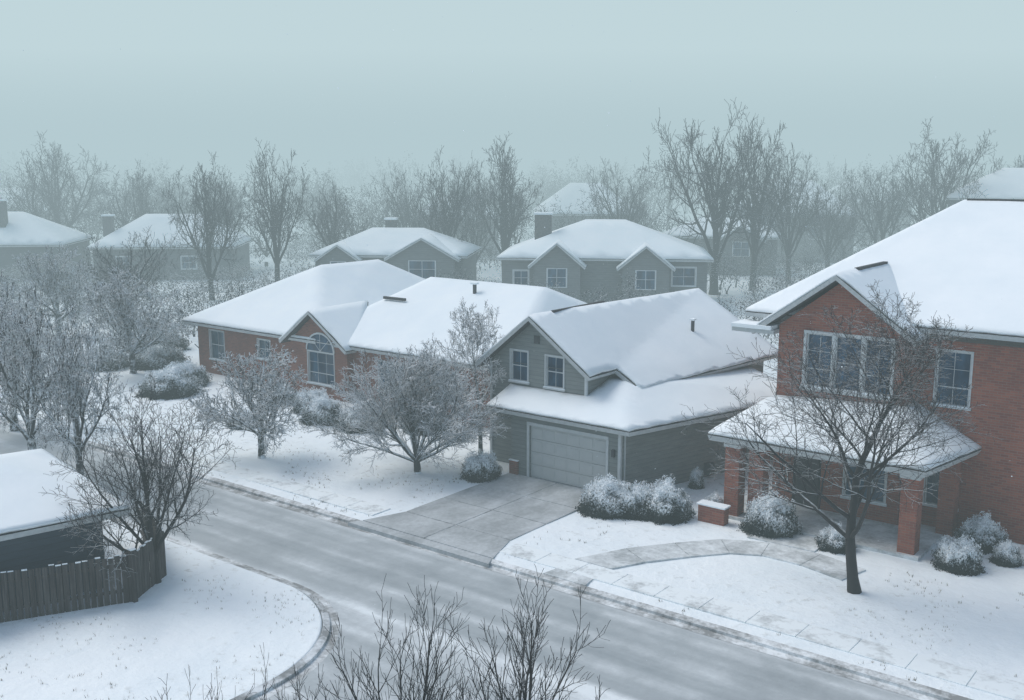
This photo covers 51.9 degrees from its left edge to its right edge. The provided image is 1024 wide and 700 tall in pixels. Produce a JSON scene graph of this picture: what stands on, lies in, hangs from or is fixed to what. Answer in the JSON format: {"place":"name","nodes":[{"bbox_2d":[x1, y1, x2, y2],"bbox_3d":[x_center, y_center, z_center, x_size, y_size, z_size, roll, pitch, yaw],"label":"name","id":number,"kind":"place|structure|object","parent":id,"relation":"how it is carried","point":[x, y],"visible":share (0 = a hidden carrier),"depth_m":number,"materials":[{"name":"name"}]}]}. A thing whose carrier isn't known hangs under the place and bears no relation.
{"place":"outdoors","nodes":[
{"label":"outdoors","id":0,"kind":"place"},
{"bbox_2d":[0,520,321,699],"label":"corner lawn","id":1,"kind":"structure","parent":0,"point":[228,630],"depth_m":28.97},
{"bbox_2d":[0,449,130,611],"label":"garden shed","id":2,"kind":"structure","parent":1,"relation":"on","point":[30,529],"depth_m":31.62,"materials":[{"name":"grey wood"}]},
{"bbox_2d":[0,501,166,622],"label":"wooden fence","id":3,"kind":"object","parent":1,"relation":"on","point":[137,583],"visible":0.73,"depth_m":30.77,"materials":[{"name":"brown wood"}]},
{"bbox_2d":[39,370,244,590],"bbox_3d":[-11.629,4.152,32.295,5.496,6.649,6.746,-7,13,-35],"label":"bare tree","id":4,"kind":"object","parent":1,"relation":"on","point":[144,469],"visible":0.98,"depth_m":31.90,"materials":[{"name":"brown plant"}]},
{"bbox_2d":[279,300,367,350],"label":"gable roof snow","id":5,"kind":"structure","parent":0,"point":[339,322],"depth_m":58.30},
{"bbox_2d":[384,233,460,259],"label":"gable roof snow","id":6,"kind":"structure","parent":0,"point":[430,238],"depth_m":96.61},
{"bbox_2d":[0,423,918,699],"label":"road","id":7,"kind":"structure","parent":0,"point":[344,571],"depth_m":30.12,"materials":[{"name":"asphalt"}]},
{"bbox_2d":[0,269,98,431],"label":"snowy tree","id":8,"kind":"object","parent":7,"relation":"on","point":[10,335],"visible":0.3,"depth_m":51.55,"materials":[{"name":"grey plant"}]},
{"bbox_2d":[0,279,110,449],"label":"snowy tree","id":9,"kind":"object","parent":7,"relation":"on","point":[13,396],"visible":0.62,"depth_m":43.84,"materials":[{"name":"grey plant"}]},
{"bbox_2d":[0,299,139,474],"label":"snowy tree","id":10,"kind":"object","parent":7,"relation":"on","point":[73,410],"visible":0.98,"depth_m":42.10,"materials":[{"name":"grey plant"}]},
{"bbox_2d":[112,518,338,699],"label":"corner kerb","id":11,"kind":"structure","parent":7,"relation":"on","point":[320,649],"depth_m":29.11,"materials":[{"name":"concrete"}]},
{"bbox_2d":[0,417,972,699],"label":"kerb","id":12,"kind":"structure","parent":7,"relation":"on","point":[784,651],"depth_m":30.82,"materials":[{"name":"concrete"}]},
{"bbox_2d":[348,473,583,567],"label":"driveway","id":13,"kind":"structure","parent":0,"point":[483,524],"depth_m":38.81,"materials":[{"name":"concrete"}]},
{"bbox_2d":[0,170,996,176],"bbox_3d":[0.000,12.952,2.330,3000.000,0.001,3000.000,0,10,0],"label":"ground","id":14,"kind":"structure","parent":0,"point":[516,171],"depth_m":1291.55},
{"bbox_2d":[0,171,1023,699],"bbox_3d":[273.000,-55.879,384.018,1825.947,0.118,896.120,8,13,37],"label":"snowy lawn","id":15,"kind":"structure","parent":0,"point":[974,627],"depth_m":36.88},
{"bbox_2d":[0,199,90,280],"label":"walls","id":16,"kind":"structure","parent":15,"relation":"on","point":[6,260],"depth_m":115.57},
{"bbox_2d":[0,237,93,246],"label":"roof deck","id":17,"kind":"structure","parent":16,"relation":"on","point":[43,245],"depth_m":114.81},
{"bbox_2d":[0,211,93,244],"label":"roof snow","id":18,"kind":"structure","parent":17,"relation":"on","point":[23,228],"depth_m":117.18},
{"bbox_2d":[0,241,98,336],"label":"snowy tree","id":19,"kind":"object","parent":15,"relation":"on","point":[56,294],"visible":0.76,"depth_m":77.82,"materials":[{"name":"grey plant"}]},
{"bbox_2d":[0,131,119,233],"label":"tall tree","id":20,"kind":"object","parent":15,"relation":"on","point":[55,194],"visible":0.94,"depth_m":133.09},
{"bbox_2d":[76,344,128,372],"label":"snowy hedge","id":21,"kind":"object","parent":15,"relation":"on","point":[125,363],"visible":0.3,"depth_m":66.19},
{"bbox_2d":[76,225,186,322],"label":"tall tree","id":22,"kind":"object","parent":15,"relation":"on","point":[104,274],"visible":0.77,"depth_m":84.18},
{"bbox_2d":[77,262,194,373],"bbox_3d":[-22.877,-1.792,64.471,7.034,6.984,7.215,-3,11,-19],"label":"snowy tree","id":23,"kind":"object","parent":15,"relation":"on","point":[123,309],"visible":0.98,"depth_m":64.02,"materials":[{"name":"grey plant"}]},
{"bbox_2d":[92,159,193,234],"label":"tall tree","id":24,"kind":"object","parent":15,"relation":"on","point":[142,197],"visible":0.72,"depth_m":128.92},
{"bbox_2d":[129,342,190,370],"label":"snowy hedge","id":25,"kind":"object","parent":15,"relation":"on","point":[160,358],"visible":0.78,"depth_m":66.50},
{"bbox_2d":[132,326,190,354],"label":"snowy hedge","id":26,"kind":"object","parent":15,"relation":"on","point":[182,345],"visible":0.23,"depth_m":72.95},
{"bbox_2d":[132,361,206,400],"bbox_3d":[-19.335,1.580,59.481,3.729,2.003,3.774,1,10,4],"label":"snowy hedge","id":27,"kind":"object","parent":15,"relation":"on","point":[178,383],"visible":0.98,"depth_m":58.73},
{"bbox_2d":[92,214,249,279],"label":"walls","id":28,"kind":"structure","parent":15,"relation":"on","point":[242,251],"depth_m":116.38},
{"bbox_2d":[86,239,253,249],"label":"roof deck","id":29,"kind":"structure","parent":28,"relation":"on","point":[170,247],"depth_m":115.43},
{"bbox_2d":[86,214,252,247],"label":"roof snow","id":30,"kind":"structure","parent":29,"relation":"on","point":[161,226],"depth_m":117.47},
{"bbox_2d":[163,360,213,386],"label":"snowy hedge","id":31,"kind":"object","parent":15,"relation":"on","point":[198,371],"visible":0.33,"depth_m":61.68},
{"bbox_2d":[154,152,265,299],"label":"tall tree","id":32,"kind":"object","parent":15,"relation":"on","point":[208,240],"visible":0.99,"depth_m":97.86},
{"bbox_2d":[178,167,252,227],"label":"tall tree","id":33,"kind":"object","parent":15,"relation":"on","point":[232,198],"visible":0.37,"depth_m":132.63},
{"bbox_2d":[186,341,313,458],"bbox_3d":[-11.423,2.344,45.843,5.550,5.372,5.411,0,10,0],"label":"snowy tree","id":34,"kind":"object","parent":15,"relation":"on","point":[270,404],"visible":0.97,"depth_m":45.83,"materials":[{"name":"grey plant"}]},
{"bbox_2d":[240,139,320,281],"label":"tall tree","id":35,"kind":"object","parent":15,"relation":"on","point":[276,222],"visible":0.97,"depth_m":102.38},
{"bbox_2d":[291,386,327,413],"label":"snowy bush","id":36,"kind":"object","parent":15,"relation":"on","point":[310,393],"visible":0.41,"depth_m":55.02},
{"bbox_2d":[296,392,341,426],"bbox_3d":[-9.626,2.921,53.145,2.773,1.579,2.502,8,13,37],"label":"snowy bush","id":37,"kind":"object","parent":15,"relation":"on","point":[322,407],"visible":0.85,"depth_m":52.53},
{"bbox_2d":[290,178,375,252],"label":"tall tree","id":38,"kind":"object","parent":15,"relation":"on","point":[335,228],"visible":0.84,"depth_m":107.12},
{"bbox_2d":[198,318,489,427],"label":"walls","id":39,"kind":"structure","parent":15,"relation":"on","point":[322,364],"depth_m":59.07,"materials":[{"name":"brown brick"}]},
{"bbox_2d":[181,321,315,343],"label":"roof deck","id":40,"kind":"structure","parent":39,"relation":"on","point":[247,331],"depth_m":61.94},
{"bbox_2d":[181,259,424,340],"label":"roof snow","id":41,"kind":"structure","parent":40,"relation":"on","point":[282,307],"depth_m":64.61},
{"bbox_2d":[279,304,368,354],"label":"gable roof deck","id":42,"kind":"structure","parent":39,"relation":"on","point":[299,324],"depth_m":58.17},
{"bbox_2d":[304,342,489,370],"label":"roof deck","id":43,"kind":"structure","parent":39,"relation":"on","point":[372,351],"depth_m":55.31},
{"bbox_2d":[318,277,586,366],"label":"roof snow","id":44,"kind":"structure","parent":43,"relation":"on","point":[421,312],"depth_m":57.32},
{"bbox_2d":[333,400,380,434],"bbox_3d":[-7.502,3.180,51.735,2.552,1.558,2.582,1,10,4],"label":"snowy bush","id":45,"kind":"object","parent":15,"relation":"on","point":[347,421],"visible":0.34,"depth_m":51.15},
{"bbox_2d":[315,217,475,280],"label":"walls","id":46,"kind":"structure","parent":15,"relation":"on","point":[422,259],"depth_m":96.66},
{"bbox_2d":[308,248,481,258],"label":"roof deck","id":47,"kind":"structure","parent":46,"relation":"on","point":[374,256],"depth_m":97.76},
{"bbox_2d":[309,227,480,255],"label":"roof snow","id":48,"kind":"structure","parent":47,"relation":"on","point":[382,241],"depth_m":99.98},
{"bbox_2d":[295,341,513,475],"bbox_3d":[-4.293,2.421,43.957,8.628,5.894,7.766,6,12,31],"label":"round shrub tree","id":49,"kind":"object","parent":15,"relation":"on","point":[419,417],"visible":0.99,"depth_m":43.26,"materials":[{"name":"grey plant"}]},
{"bbox_2d":[369,165,453,231],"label":"tall tree","id":50,"kind":"object","parent":15,"relation":"on","point":[400,210],"visible":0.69,"depth_m":124.04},
{"bbox_2d":[0,223,893,377],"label":"undergrowth","id":51,"kind":"object","parent":15,"relation":"on","point":[781,262],"visible":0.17,"depth_m":99.58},
{"bbox_2d":[410,145,485,241],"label":"tall tree","id":52,"kind":"object","parent":15,"relation":"on","point":[449,223],"visible":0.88,"depth_m":105.12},
{"bbox_2d":[418,298,506,454],"bbox_3d":[-1.763,1.285,46.200,4.833,7.385,4.712,-2,10,-12],"label":"slim tree","id":53,"kind":"object","parent":15,"relation":"on","point":[469,324],"visible":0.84,"depth_m":46.00,"materials":[{"name":"grey plant"}]},
{"bbox_2d":[427,172,500,262],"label":"tall tree","id":54,"kind":"object","parent":15,"relation":"on","point":[476,227],"visible":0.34,"depth_m":115.46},
{"bbox_2d":[460,450,502,483],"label":"snowy bush","id":55,"kind":"object","parent":15,"relation":"on","point":[479,468],"visible":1,"depth_m":43.34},
{"bbox_2d":[459,131,547,268],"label":"tall tree","id":56,"kind":"object","parent":15,"relation":"on","point":[504,229],"visible":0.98,"depth_m":108.17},
{"bbox_2d":[0,149,1023,266],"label":"distant trees","id":57,"kind":"object","parent":15,"relation":"on","point":[550,190],"visible":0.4,"depth_m":181.03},
{"bbox_2d":[0,403,1023,699],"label":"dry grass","id":58,"kind":"structure","parent":15,"relation":"on","point":[368,515],"depth_m":31.80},
{"bbox_2d":[552,216,635,230],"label":"walls","id":59,"kind":"structure","parent":15,"relation":"on","point":[565,220],"depth_m":139.14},
{"bbox_2d":[533,211,630,215],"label":"roof deck","id":60,"kind":"structure","parent":59,"relation":"on","point":[580,214],"depth_m":138.59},
{"bbox_2d":[533,183,638,213],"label":"roof snow","id":61,"kind":"structure","parent":60,"relation":"on","point":[568,195],"depth_m":141.06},
{"bbox_2d":[574,473,631,519],"bbox_3d":[3.514,5.377,39.629,2.666,1.526,2.406,8,13,37],"label":"snowy hedge","id":62,"kind":"object","parent":15,"relation":"on","point":[600,500],"visible":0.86,"depth_m":39.02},
{"bbox_2d":[502,212,707,302],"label":"walls","id":63,"kind":"structure","parent":15,"relation":"on","point":[557,265],"depth_m":90.96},
{"bbox_2d":[496,258,713,261],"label":"roof deck","id":64,"kind":"structure","parent":63,"relation":"on","point":[674,260],"depth_m":91.02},
{"bbox_2d":[496,219,713,259],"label":"roof snow","id":65,"kind":"structure","parent":64,"relation":"on","point":[604,239],"depth_m":93.23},
{"bbox_2d":[579,160,654,228],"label":"tall tree","id":66,"kind":"object","parent":15,"relation":"on","point":[636,207],"visible":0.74,"depth_m":119.61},
{"bbox_2d":[492,324,773,486],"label":"walls","id":67,"kind":"structure","parent":15,"relation":"on","point":[524,359],"depth_m":43.67,"materials":[{"name":"grey"}]},
{"bbox_2d":[490,336,625,483],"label":"trim","id":68,"kind":"structure","parent":67,"relation":"attached to","point":[513,466],"depth_m":42.58,"materials":[{"name":"paint"}]},
{"bbox_2d":[531,426,605,487],"bbox_3d":[2.276,4.392,42.605,3.750,2.185,0.055,8,13,37],"label":"garage door","id":69,"kind":"structure","parent":67,"relation":"attached to","point":[579,465],"depth_m":42.63,"materials":[{"name":"paint"}]},
{"bbox_2d":[485,406,746,436],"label":"roof deck","id":70,"kind":"structure","parent":67,"relation":"on","point":[612,430],"depth_m":41.62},
{"bbox_2d":[486,366,776,431],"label":"roof snow","id":71,"kind":"structure","parent":70,"relation":"on","point":[621,404],"depth_m":43.04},
{"bbox_2d":[475,317,777,385],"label":"roof deck","id":72,"kind":"structure","parent":67,"relation":"on","point":[511,336],"depth_m":44.24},
{"bbox_2d":[475,288,777,387],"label":"roof snow","id":73,"kind":"structure","parent":72,"relation":"on","point":[644,341],"depth_m":46.57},
{"bbox_2d":[614,480,651,520],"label":"snowy hedge","id":74,"kind":"object","parent":15,"relation":"on","point":[632,498],"visible":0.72,"depth_m":38.90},
{"bbox_2d":[633,475,695,525],"bbox_3d":[5.670,5.410,39.055,2.355,1.669,2.384,1,10,4],"label":"snowy hedge","id":75,"kind":"object","parent":15,"relation":"on","point":[665,501],"visible":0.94,"depth_m":38.56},
{"bbox_2d":[687,467,704,489],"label":"snowy bush","id":76,"kind":"object","parent":15,"relation":"on","point":[696,480],"visible":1,"depth_m":42.36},
{"bbox_2d":[543,533,865,585],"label":"garden path","id":77,"kind":"structure","parent":15,"relation":"on","point":[799,549],"depth_m":35.25,"materials":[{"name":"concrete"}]},
{"bbox_2d":[696,499,730,525],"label":"porch wall","id":78,"kind":"structure","parent":15,"relation":"on","point":[715,513],"depth_m":38.24,"materials":[{"name":"red brick"}]},
{"bbox_2d":[638,98,794,294],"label":"tall tree","id":79,"kind":"object","parent":15,"relation":"on","point":[717,216],"visible":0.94,"depth_m":101.32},
{"bbox_2d":[678,227,777,275],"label":"walls","id":80,"kind":"structure","parent":15,"relation":"on","point":[744,248],"depth_m":120.55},
{"bbox_2d":[673,236,781,239],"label":"roof deck","id":81,"kind":"structure","parent":80,"relation":"on","point":[712,238],"depth_m":121.48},
{"bbox_2d":[663,217,780,237],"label":"roof snow","id":82,"kind":"structure","parent":81,"relation":"on","point":[709,231],"depth_m":123.18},
{"bbox_2d":[719,109,811,290],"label":"tall tree","id":83,"kind":"object","parent":15,"relation":"on","point":[754,249],"visible":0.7,"depth_m":104.53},
{"bbox_2d":[737,490,802,538],"bbox_3d":[9.141,5.722,37.441,2.453,1.632,2.214,8,13,37],"label":"snowy bush","id":84,"kind":"object","parent":15,"relation":"on","point":[777,521],"visible":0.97,"depth_m":36.94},
{"bbox_2d":[727,202,854,262],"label":"walls","id":85,"kind":"structure","parent":15,"relation":"on","point":[821,256],"depth_m":135.96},
{"bbox_2d":[756,144,837,284],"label":"tall tree","id":86,"kind":"object","parent":15,"relation":"on","point":[787,248],"visible":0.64,"depth_m":111.22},
{"bbox_2d":[814,522,845,554],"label":"snowy bush","id":87,"kind":"object","parent":15,"relation":"on","point":[832,540],"visible":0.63,"depth_m":35.52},
{"bbox_2d":[800,176,871,266],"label":"tall tree","id":88,"kind":"object","parent":15,"relation":"on","point":[835,221],"visible":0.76,"depth_m":117.09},
{"bbox_2d":[679,279,998,593],"bbox_3d":[9.535,2.786,31.382,8.821,9.826,8.091,9,13,41],"label":"bare tree","id":89,"kind":"object","parent":15,"relation":"on","point":[849,535],"visible":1,"depth_m":30.57,"materials":[{"name":"brown plant"}]},
{"bbox_2d":[723,443,961,561],"bbox_3d":[11.646,4.889,38.051,7.760,3.100,3.730,8,13,37],"label":"porch","id":90,"kind":"object","parent":15,"relation":"on","point":[906,537],"visible":0.45,"depth_m":36.97,"materials":[{"name":"red brick"}]},
{"bbox_2d":[708,434,980,477],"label":"porch roof deck","id":91,"kind":"structure","parent":90,"relation":"attached to","point":[718,438],"depth_m":35.98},
{"bbox_2d":[834,155,921,251],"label":"tall tree","id":92,"kind":"object","parent":15,"relation":"on","point":[888,218],"visible":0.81,"depth_m":119.33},
{"bbox_2d":[851,205,910,238],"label":"walls","id":93,"kind":"structure","parent":15,"relation":"on","point":[902,222],"depth_m":173.45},
{"bbox_2d":[772,284,1023,544],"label":"walls","id":94,"kind":"structure","parent":15,"relation":"on","point":[993,370],"depth_m":37.10,"materials":[{"name":"red brick"}]},
{"bbox_2d":[795,456,818,506],"bbox_3d":[11.118,4.941,39.739,0.860,2.040,0.063,8,13,37],"label":"front door","id":95,"kind":"structure","parent":94,"relation":"attached to","point":[799,485],"depth_m":39.71,"materials":[{"name":"wood"}]},
{"bbox_2d":[751,276,925,346],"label":"gable roof deck","id":96,"kind":"structure","parent":94,"relation":"on","point":[817,292],"depth_m":38.17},
{"bbox_2d":[731,198,1023,334],"bbox_3d":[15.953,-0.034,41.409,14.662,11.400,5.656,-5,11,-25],"label":"roof trim","id":97,"kind":"structure","parent":94,"relation":"on","point":[745,325],"depth_m":39.85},
{"bbox_2d":[745,311,1023,342],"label":"roof deck","id":98,"kind":"structure","parent":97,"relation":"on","point":[972,334],"depth_m":35.72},
{"bbox_2d":[745,200,1023,336],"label":"roof snow","id":99,"kind":"structure","parent":98,"relation":"on","point":[971,273],"depth_m":40.35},
{"bbox_2d":[884,119,1004,226],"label":"tall tree","id":100,"kind":"object","parent":15,"relation":"on","point":[934,175],"visible":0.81,"depth_m":116.39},
{"bbox_2d":[947,200,961,207],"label":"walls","id":101,"kind":"structure","parent":15,"relation":"on","point":[955,201],"depth_m":115.80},
{"bbox_2d":[946,198,1023,199],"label":"roof deck","id":102,"kind":"structure","parent":101,"relation":"on","point":[964,199],"depth_m":115.16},
{"bbox_2d":[947,168,1023,198],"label":"roof snow","id":103,"kind":"structure","parent":102,"relation":"on","point":[1007,183],"depth_m":115.74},
{"bbox_2d":[930,534,985,576],"bbox_3d":[14.480,6.529,34.108,1.709,1.184,1.805,-4,11,-21],"label":"snowy bush","id":104,"kind":"object","parent":15,"relation":"on","point":[962,557],"visible":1,"depth_m":33.73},
{"bbox_2d":[953,511,1011,554],"bbox_3d":[16.120,6.120,35.965,1.767,1.336,1.788,1,10,4],"label":"snowy bush","id":105,"kind":"object","parent":15,"relation":"on","point":[985,533],"visible":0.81,"depth_m":35.63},
{"bbox_2d":[987,539,1023,567],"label":"snowy bush","id":106,"kind":"object","parent":15,"relation":"on","point":[1005,554],"visible":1,"depth_m":34.34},
{"bbox_2d":[0,400,1023,699],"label":"sidewalk","id":107,"kind":"structure","parent":0,"point":[876,652],"depth_m":31.29,"materials":[{"name":"snow"}]},
{"bbox_2d":[0,0,1023,169],"label":"sky","id":108,"kind":"structure","parent":0,"point":[139,69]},
{"bbox_2d":[754,262,929,339],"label":"gable roof snow","id":109,"kind":"structure","parent":0,"point":[858,280],"depth_m":38.09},
{"bbox_2d":[708,394,981,470],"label":"porch roof snow","id":110,"kind":"structure","parent":0,"point":[785,431],"depth_m":36.81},
{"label":"verge lawn","id":111,"kind":"structure","parent":0,"visible":0},
{"bbox_2d":[145,665,256,699],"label":"verge tree","id":112,"kind":"object","parent":111,"relation":"on","point":[217,697],"visible":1,"depth_m":16.09,"materials":[{"name":"brown plant"}]},
{"bbox_2d":[221,643,342,699],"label":"verge tree","id":113,"kind":"object","parent":111,"relation":"on","point":[299,690],"visible":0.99,"depth_m":16.32,"materials":[{"name":"brown plant"}]},
{"bbox_2d":[288,575,472,699],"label":"verge tree","id":114,"kind":"object","parent":111,"relation":"on","point":[426,678],"visible":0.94,"depth_m":17.36,"materials":[{"name":"brown plant"}]},
{"bbox_2d":[389,632,519,699],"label":"verge tree","id":115,"kind":"object","parent":111,"relation":"on","point":[462,694],"visible":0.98,"depth_m":16.51,"materials":[{"name":"brown plant"}]},
{"bbox_2d":[435,564,610,699],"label":"verge tree","id":116,"kind":"object","parent":111,"relation":"on","point":[523,682],"visible":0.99,"depth_m":17.64,"materials":[{"name":"brown plant"}]},
{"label":"main roof deck","id":117,"kind":"object","parent":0,"visible":0},
{"bbox_2d":[726,179,858,215],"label":"roof snow","id":118,"kind":"structure","parent":117,"relation":"on","point":[813,188],"depth_m":138.03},
{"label":"main roof deck","id":119,"kind":"object","parent":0,"visible":0},
{"bbox_2d":[0,188,65,211],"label":"roof snow","id":120,"kind":"structure","parent":119,"relation":"on","point":[5,194],"depth_m":167.13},
{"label":"main roof deck","id":121,"kind":"object","parent":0,"visible":0},
{"bbox_2d":[828,180,912,203],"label":"roof snow","id":122,"kind":"structure","parent":121,"relation":"on","point":[833,189],"depth_m":176.00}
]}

